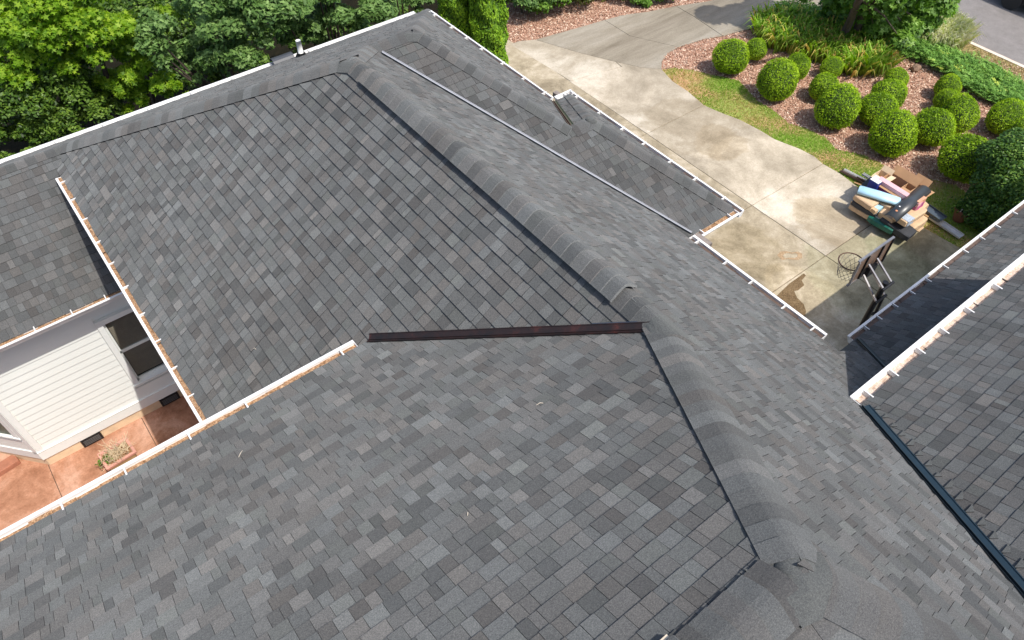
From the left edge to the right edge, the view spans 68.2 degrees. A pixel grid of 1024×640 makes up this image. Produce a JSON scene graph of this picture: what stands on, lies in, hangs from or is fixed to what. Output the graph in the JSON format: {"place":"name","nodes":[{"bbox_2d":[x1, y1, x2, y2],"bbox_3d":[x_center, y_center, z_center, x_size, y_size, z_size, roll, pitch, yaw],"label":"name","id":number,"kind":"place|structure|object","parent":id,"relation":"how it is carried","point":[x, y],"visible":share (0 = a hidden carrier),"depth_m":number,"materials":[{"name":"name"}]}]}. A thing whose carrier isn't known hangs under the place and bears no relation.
{"place":"outdoors","nodes":[
{"label":"outdoors","id":0,"kind":"place"},
{"bbox_2d":[0,395,199,530],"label":"patio","id":1,"kind":"structure","parent":0,"point":[27,488],"depth_m":14.64,"materials":[{"name":"concrete"}]},
{"bbox_2d":[0,453,20,476],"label":"patio step","id":2,"kind":"object","parent":1,"relation":"on","point":[8,463],"visible":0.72,"depth_m":14.61,"materials":[{"name":"concrete"}]},
{"bbox_2d":[95,431,136,471],"bbox_3d":[-7.577,2.587,14.480,0.823,0.629,0.688,-30,56,-23],"label":"planter","id":3,"kind":"object","parent":1,"relation":"on","point":[117,454],"visible":1,"depth_m":14.45,"materials":[{"name":"ceramic"}]},
{"bbox_2d":[0,0,438,157],"bbox_3d":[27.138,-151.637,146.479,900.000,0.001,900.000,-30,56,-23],"label":"ground","id":4,"kind":"structure","parent":0,"point":[12,146],"depth_m":24.98,"materials":[{"name":"green plant"}]},
{"bbox_2d":[0,46,117,144],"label":"holly tree","id":5,"kind":"object","parent":4,"relation":"on","point":[35,97],"visible":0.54,"depth_m":17.46,"materials":[{"name":"green plant"}]},
{"bbox_2d":[0,90,127,158],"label":"holly tree","id":6,"kind":"object","parent":4,"relation":"on","point":[61,121],"visible":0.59,"depth_m":17.83,"materials":[{"name":"green plant"}]},
{"bbox_2d":[0,0,185,117],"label":"maple tree","id":7,"kind":"object","parent":4,"relation":"on","point":[38,30],"visible":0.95,"depth_m":16.75,"materials":[{"name":"green plant"}]},
{"bbox_2d":[87,42,191,113],"bbox_3d":[-8.969,-5.104,19.491,2.933,4.138,1.734,10,50,8],"label":"maple tree","id":8,"kind":"object","parent":4,"relation":"on","point":[129,82],"visible":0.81,"depth_m":18.11,"materials":[{"name":"green plant"}]},
{"bbox_2d":[1,0,423,123],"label":"understorey shrub","id":9,"kind":"object","parent":4,"relation":"on","point":[119,6],"visible":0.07,"depth_m":20.83,"materials":[{"name":"green plant"}]},
{"bbox_2d":[130,0,325,88],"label":"oak tree","id":10,"kind":"object","parent":4,"relation":"on","point":[201,49],"visible":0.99,"depth_m":16.93,"materials":[{"name":"green plant"}]},
{"bbox_2d":[269,0,398,49],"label":"oak tree","id":11,"kind":"object","parent":4,"relation":"on","point":[336,16],"visible":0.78,"depth_m":18.11,"materials":[{"name":"green plant"}]},
{"bbox_2d":[358,0,434,23],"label":"oak tree","id":12,"kind":"object","parent":4,"relation":"on","point":[400,3],"visible":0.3,"depth_m":21.08,"materials":[{"name":"green plant"}]},
{"bbox_2d":[0,9,1023,639],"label":"house","id":13,"kind":"structure","parent":4,"relation":"on","point":[364,301],"depth_m":7.56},
{"bbox_2d":[0,418,20,440],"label":"window","id":14,"kind":"structure","parent":13,"relation":"in","point":[4,428],"depth_m":13.90,"materials":[{"name":"white plastic"}]},
{"bbox_2d":[93,305,168,387],"bbox_3d":[-7.071,0.451,14.260,0.880,1.970,0.240,-30,56,-23],"label":"window","id":15,"kind":"structure","parent":13,"relation":"in","point":[129,337],"depth_m":14.21,"materials":[{"name":"black glass"}]},
{"bbox_2d":[505,0,960,350],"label":"driveway","id":16,"kind":"structure","parent":0,"point":[794,231],"depth_m":19.98,"materials":[{"name":"concrete"}]},
{"bbox_2d":[837,236,894,327],"bbox_3d":[6.325,-0.008,14.230,1.000,3.514,1.326,-30,56,-23],"label":"basketball hoop","id":17,"kind":"object","parent":16,"relation":"on","point":[869,263],"visible":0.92,"depth_m":13.20,"materials":[{"name":"plastic"}]},
{"bbox_3d":[9.355,-2.714,18.756,1.120,0.120,1.500,-31,56,-23],"label":"wooden pallet","id":18,"kind":"object","parent":16,"relation":"on","visible":0},
{"bbox_2d":[848,204,868,218],"bbox_3d":[8.612,-2.692,18.534,0.348,0.145,0.620,-33,57,-25],"label":"shingle bundle","id":19,"kind":"object","parent":18,"relation":"on","point":[857,211],"visible":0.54,"depth_m":18.48,"materials":[{"name":"paper"}]},
{"bbox_2d":[851,200,878,216],"bbox_3d":[8.627,-2.751,18.400,0.347,0.136,0.660,-33,57,-25],"label":"shingle bundle","id":20,"kind":"object","parent":19,"relation":"on","point":[859,207],"visible":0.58,"depth_m":18.32,"materials":[{"name":"black plastic"}]},
{"bbox_2d":[853,194,879,209],"bbox_3d":[8.572,-2.892,18.310,0.349,0.168,0.520,-27,55,-21],"label":"shingle bundle","id":21,"kind":"object","parent":20,"relation":"on","point":[867,203],"visible":0.85,"depth_m":18.21,"materials":[{"name":"beige paper"}]},
{"bbox_2d":[857,186,900,205],"bbox_3d":[8.819,-2.990,18.177,0.966,0.172,0.300,23,53,18],"label":"underlay roll","id":22,"kind":"object","parent":21,"relation":"on","point":[879,195],"visible":0.86,"depth_m":18.10,"materials":[{"name":"blue plastic"}]},
{"bbox_2d":[869,204,882,213],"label":"shingle bundle","id":23,"kind":"object","parent":20,"relation":"on","point":[876,209],"visible":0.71,"depth_m":18.14,"materials":[{"name":"paper"}]},
{"bbox_2d":[878,200,894,210],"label":"shingle bundle","id":24,"kind":"object","parent":23,"relation":"on","point":[888,206],"visible":0.38,"depth_m":18.12,"materials":[{"name":"paper"}]},
{"bbox_2d":[861,177,871,186],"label":"shingle bundle","id":25,"kind":"object","parent":18,"relation":"on","point":[865,183],"visible":0.09,"depth_m":18.81,"materials":[{"name":"black"}]},
{"bbox_2d":[866,175,881,189],"bbox_3d":[8.854,-3.301,18.460,0.240,0.322,0.240,-29,56,-22],"label":"cardboard box","id":26,"kind":"object","parent":25,"relation":"on","point":[874,182],"visible":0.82,"depth_m":18.35,"materials":[{"name":"white paint"}]},
{"bbox_2d":[871,165,895,180],"bbox_3d":[9.124,-3.472,18.573,0.459,0.370,0.429,-29,56,-22],"label":"cardboard box","id":27,"kind":"object","parent":25,"relation":"on","point":[884,171],"visible":0.59,"depth_m":18.59,"materials":[{"name":"beige cardboard"}]},
{"bbox_2d":[878,176,922,210],"bbox_3d":[9.271,-2.993,18.208,0.154,0.349,1.154,-29,56,-22],"label":"cardboard box","id":28,"kind":"object","parent":25,"relation":"on","point":[894,188],"visible":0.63,"depth_m":18.14,"materials":[{"name":"pink cardboard"}]},
{"bbox_2d":[867,215,892,233],"bbox_3d":[8.933,-2.349,18.204,0.390,0.168,0.660,-33,57,-25],"label":"shingle bundle","id":29,"kind":"object","parent":18,"relation":"on","point":[876,222],"visible":0.53,"depth_m":18.11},
{"bbox_2d":[878,208,895,222],"bbox_3d":[9.194,-2.591,18.187,0.740,0.168,0.427,-29,56,-23],"label":"shingle bundle","id":30,"kind":"object","parent":29,"relation":"on","point":[882,212],"visible":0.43,"depth_m":18.05,"materials":[{"name":"beige paper"}]},
{"bbox_2d":[880,217,916,240],"bbox_3d":[9.193,-2.225,18.035,0.410,0.188,0.780,-33,62,-25],"label":"shingle bundle","id":31,"kind":"object","parent":29,"relation":"on","point":[907,233],"visible":0.73,"depth_m":17.89,"materials":[{"name":"black plastic"}]},
{"bbox_2d":[910,215,927,229],"bbox_3d":[9.686,-2.344,18.267,0.620,0.231,0.369,-29,56,-23],"label":"shingle bundle","id":32,"kind":"object","parent":18,"relation":"on","point":[919,223],"visible":0.34,"depth_m":18.14,"materials":[{"name":"beige paper"}]},
{"bbox_2d":[925,201,946,221],"bbox_3d":[10.294,-2.695,18.586,0.260,0.050,0.732,-25,54,-20],"label":"metal channel","id":33,"kind":"object","parent":18,"relation":"on","point":[936,214],"visible":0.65,"depth_m":18.52,"materials":[{"name":"metal"}]},
{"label":"shingle bundle","id":34,"kind":"object","parent":18,"relation":"on","visible":0},
{"bbox_2d":[879,164,922,197],"bbox_3d":[9.401,-3.190,18.319,0.742,0.514,0.929,-29,56,-22],"label":"cardboard box","id":35,"kind":"object","parent":34,"relation":"on","point":[902,175],"visible":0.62,"depth_m":18.38,"materials":[{"name":"brown cardboard"}]},
{"bbox_2d":[892,206,926,226],"bbox_3d":[9.432,-2.503,17.929,0.860,0.155,0.388,-28,55,-25],"label":"shingle bundle","id":36,"kind":"object","parent":34,"relation":"on","point":[911,216],"visible":0.64,"depth_m":17.79,"materials":[{"name":"paper"}]},
{"bbox_2d":[901,173,934,196],"bbox_3d":[9.745,-3.060,18.242,0.706,0.506,0.599,-29,56,-22],"label":"cardboard box","id":37,"kind":"object","parent":34,"relation":"on","point":[927,182],"visible":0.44,"depth_m":18.23,"materials":[{"name":"brown cardboard"}]},
{"bbox_2d":[917,196,926,207],"bbox_3d":[9.603,-2.758,18.009,0.300,0.409,0.244,-29,56,-23],"label":"cardboard box","id":38,"kind":"object","parent":34,"relation":"on","point":[923,199],"visible":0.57,"depth_m":17.83,"materials":[{"name":"brown cardboard"}]},
{"bbox_2d":[884,185,930,221],"bbox_3d":[9.317,-2.764,17.765,1.525,0.095,0.320,-35,58,-24],"label":"ridge vent sheet","id":39,"kind":"object","parent":38,"relation":"on","point":[902,208],"visible":1,"depth_m":17.72,"materials":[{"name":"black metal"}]},
{"bbox_2d":[504,0,1023,192],"bbox_3d":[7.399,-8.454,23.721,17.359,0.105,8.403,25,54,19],"label":"mulch","id":40,"kind":"object","parent":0,"point":[736,78],"visible":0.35,"depth_m":22.85,"materials":[{"name":"brown wood"}]},
{"bbox_2d":[437,0,470,35],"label":"arborvitae","id":41,"kind":"object","parent":40,"relation":"on","point":[454,13],"visible":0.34,"depth_m":21.86,"materials":[{"name":"green plant"}]},
{"bbox_2d":[468,0,508,64],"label":"arborvitae","id":42,"kind":"object","parent":40,"relation":"on","point":[488,19],"visible":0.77,"depth_m":21.55,"materials":[{"name":"green plant"}]},
{"bbox_2d":[505,0,560,12],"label":"laurel shrub","id":43,"kind":"object","parent":40,"relation":"on","point":[528,4],"visible":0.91,"depth_m":24.08,"materials":[{"name":"green plant"}]},
{"bbox_2d":[523,0,571,14],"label":"laurel shrub","id":44,"kind":"object","parent":40,"relation":"on","point":[545,5],"visible":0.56,"depth_m":24.49,"materials":[{"name":"green plant"}]},
{"bbox_2d":[572,0,629,4],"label":"cypress shrub","id":45,"kind":"object","parent":40,"relation":"on","point":[584,1],"visible":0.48,"depth_m":25.08,"materials":[{"name":"green plant"}]},
{"bbox_2d":[630,0,652,7],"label":"ground cover shrub","id":46,"kind":"object","parent":40,"relation":"on","point":[647,3],"visible":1,"depth_m":25.29,"materials":[{"name":"green plant"}]},
{"bbox_2d":[711,38,749,74],"bbox_3d":[6.520,-7.822,22.527,1.117,1.128,1.085,-36,58,-26],"label":"box shrub","id":47,"kind":"object","parent":40,"relation":"on","point":[731,56],"visible":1,"depth_m":22.21,"materials":[{"name":"green plant"}]},
{"bbox_2d":[746,37,767,59],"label":"box shrub","id":48,"kind":"object","parent":40,"relation":"on","point":[757,48],"visible":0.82,"depth_m":22.91,"materials":[{"name":"green plant"}]},
{"bbox_2d":[755,56,799,101],"bbox_3d":[7.560,-6.823,21.560,1.176,1.344,1.136,-3,50,-2],"label":"box shrub","id":49,"kind":"object","parent":40,"relation":"on","point":[777,80],"visible":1,"depth_m":21.21,"materials":[{"name":"green plant"}]},
{"bbox_2d":[787,52,811,79],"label":"box shrub","id":50,"kind":"object","parent":40,"relation":"on","point":[802,61],"visible":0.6,"depth_m":22.06,"materials":[{"name":"green plant"}]},
{"bbox_2d":[808,71,839,99],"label":"box shrub","id":51,"kind":"object","parent":40,"relation":"on","point":[820,83],"visible":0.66,"depth_m":21.44,"materials":[{"name":"green plant"}]},
{"bbox_2d":[746,0,910,78],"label":"strappy grass","id":52,"kind":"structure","parent":40,"relation":"on","point":[860,53],"depth_m":23.19,"materials":[{"name":"green plant"}]},
{"bbox_2d":[819,56,843,76],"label":"box shrub","id":53,"kind":"object","parent":40,"relation":"on","point":[833,65],"visible":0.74,"depth_m":22.30,"materials":[{"name":"green plant"}]},
{"bbox_2d":[768,0,899,39],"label":"juniper","id":54,"kind":"object","parent":40,"relation":"on","point":[814,6],"visible":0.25,"depth_m":24.44,"materials":[{"name":"green plant"}]},
{"bbox_2d":[813,81,862,129],"bbox_3d":[8.916,-5.825,20.721,1.213,1.339,1.299,26,54,20],"label":"box shrub","id":55,"kind":"object","parent":40,"relation":"on","point":[838,106],"visible":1,"depth_m":20.36,"materials":[{"name":"green plant"}]},
{"bbox_2d":[858,91,899,126],"bbox_3d":[10.104,-5.795,20.871,1.066,1.037,1.053,-8,50,-7],"label":"box shrub","id":56,"kind":"object","parent":40,"relation":"on","point":[875,105],"visible":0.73,"depth_m":20.56,"materials":[{"name":"green plant"}]},
{"bbox_2d":[798,0,960,51],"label":"ornamental tree","id":57,"kind":"object","parent":40,"relation":"on","point":[903,21],"visible":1,"depth_m":22.75,"materials":[{"name":"green plant"}]},
{"bbox_2d":[869,78,907,106],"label":"box shrub","id":58,"kind":"object","parent":40,"relation":"on","point":[897,89],"visible":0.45,"depth_m":20.96,"materials":[{"name":"green plant"}]},
{"bbox_2d":[867,108,918,158],"bbox_3d":[10.056,-4.921,19.949,1.302,1.355,1.262,-22,53,-17],"label":"box shrub","id":59,"kind":"object","parent":40,"relation":"on","point":[893,132],"visible":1,"depth_m":19.58,"materials":[{"name":"green plant"}]},
{"bbox_2d":[883,67,909,85],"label":"box shrub","id":60,"kind":"object","parent":40,"relation":"on","point":[902,75],"visible":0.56,"depth_m":21.86,"materials":[{"name":"green plant"}]},
{"bbox_2d":[899,48,925,64],"bbox_3d":[12.475,-8.184,23.370,0.802,0.252,0.920,-30,56,-23],"label":"juniper","id":61,"kind":"object","parent":40,"relation":"on","point":[905,51],"visible":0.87,"depth_m":23.34,"materials":[{"name":"green plant"}]},
{"bbox_2d":[911,63,921,71],"bbox_3d":[12.252,-7.641,22.953,0.333,0.242,0.255,-30,56,-23],"label":"stone","id":62,"kind":"object","parent":40,"relation":"on","point":[916,67],"visible":1,"depth_m":22.86,"materials":[{"name":"beige stone"}]},
{"bbox_2d":[915,106,957,146],"bbox_3d":[11.292,-5.156,20.274,1.117,1.142,1.103,10,50,8],"label":"box shrub","id":63,"kind":"object","parent":40,"relation":"on","point":[936,126],"visible":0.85,"depth_m":19.93,"materials":[{"name":"green plant"}]},
{"bbox_2d":[932,88,960,106],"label":"box shrub","id":64,"kind":"object","parent":40,"relation":"on","point":[941,97],"visible":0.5,"depth_m":21.20,"materials":[{"name":"green plant"}]},
{"bbox_2d":[933,73,961,94],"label":"box shrub","id":65,"kind":"object","parent":40,"relation":"on","point":[950,80],"visible":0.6,"depth_m":21.55,"materials":[{"name":"green plant"}]},
{"bbox_2d":[913,9,986,50],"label":"ornamental grass","id":66,"kind":"object","parent":40,"relation":"on","point":[959,30],"depth_m":23.41,"materials":[{"name":"green plant"}]},
{"bbox_2d":[939,92,980,133],"bbox_3d":[12.152,-5.590,20.616,1.050,1.188,1.092,-25,54,-20],"label":"box shrub","id":67,"kind":"object","parent":40,"relation":"on","point":[964,110],"visible":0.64,"depth_m":20.24,"materials":[{"name":"green plant"}]},
{"bbox_2d":[937,130,988,183],"bbox_3d":[11.588,-4.091,19.263,1.428,1.336,1.371,24,54,19],"label":"box shrub","id":68,"kind":"object","parent":40,"relation":"on","point":[956,157],"visible":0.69,"depth_m":18.96,"materials":[{"name":"green plant"}]},
{"bbox_2d":[908,34,1023,104],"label":"juniper","id":69,"kind":"object","parent":40,"relation":"on","point":[999,84],"visible":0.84,"depth_m":22.39,"materials":[{"name":"green plant"}]},
{"bbox_2d":[984,98,1023,134],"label":"box shrub","id":70,"kind":"object","parent":40,"relation":"on","point":[1002,116],"visible":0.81,"depth_m":20.35,"materials":[{"name":"green plant"}]},
{"bbox_2d":[1005,115,1023,132],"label":"box shrub","id":71,"kind":"object","parent":40,"relation":"on","point":[1019,123],"visible":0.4,"depth_m":20.14,"materials":[{"name":"green plant"}]},
{"bbox_2d":[662,67,981,247],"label":"lawn","id":72,"kind":"structure","parent":0,"point":[698,81],"depth_m":21.00,"materials":[{"name":"green plant"}]},
{"bbox_2d":[840,169,863,182],"bbox_3d":[8.900,-3.679,19.574,0.110,0.050,0.861,-34,58,-25],"label":"metal channel","id":73,"kind":"object","parent":72,"relation":"on","point":[852,176],"visible":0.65,"depth_m":19.61,"materials":[{"name":"grey metal"}]},
{"bbox_2d":[843,169,866,180],"bbox_3d":[8.901,-3.718,19.529,0.046,0.050,0.736,-36,58,-26],"label":"metal channel","id":74,"kind":"object","parent":73,"relation":"on","point":[850,172],"visible":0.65,"depth_m":19.57,"materials":[{"name":"white paint"}]},
{"label":"metal channel","id":75,"kind":"object","parent":73,"relation":"on","visible":0},
{"bbox_2d":[862,173,870,178],"bbox_3d":[9.171,-3.679,19.470,0.080,0.050,0.345,-29,56,-23],"label":"metal channel","id":76,"kind":"object","parent":75,"relation":"on","point":[865,175],"visible":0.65,"depth_m":19.50,"materials":[{"name":"metal"}]},
{"bbox_2d":[927,213,963,238],"bbox_3d":[10.481,-2.360,18.461,0.200,0.050,1.123,-27,55,-21],"label":"metal channel","id":77,"kind":"object","parent":72,"relation":"on","point":[950,229],"visible":0.65,"depth_m":18.37,"materials":[{"name":"metal"}]},
{"bbox_2d":[951,196,974,222],"bbox_3d":[10.971,-2.678,18.436,0.660,0.582,0.741,-30,56,-23],"label":"flower pot","id":78,"kind":"object","parent":72,"relation":"on","point":[958,215],"visible":0.83,"depth_m":18.36,"materials":[{"name":"brown ceramic"}]},
{"bbox_2d":[963,127,1023,232],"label":"tall hedge shrub","id":79,"kind":"object","parent":72,"relation":"on","point":[996,194],"visible":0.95,"depth_m":17.61,"materials":[{"name":"green plant"}]},
{"bbox_2d":[957,0,1023,64],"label":"street","id":80,"kind":"structure","parent":0,"point":[1003,30],"depth_m":24.99,"materials":[{"name":"grey asphalt"}]},
{"bbox_2d":[969,42,1023,67],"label":"kerb","id":81,"kind":"structure","parent":80,"relation":"on","point":[999,55],"depth_m":23.53,"materials":[{"name":"concrete"}]},
{"bbox_2d":[1001,0,1023,9],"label":"parked car","id":82,"kind":"object","parent":80,"relation":"on","point":[1010,4],"visible":1,"depth_m":25.51,"materials":[{"name":"black paint"}]},
{"bbox_2d":[957,44,1023,80],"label":"verge","id":83,"kind":"structure","parent":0,"point":[973,49],"depth_m":23.48,"materials":[{"name":"green plant"}]}
]}

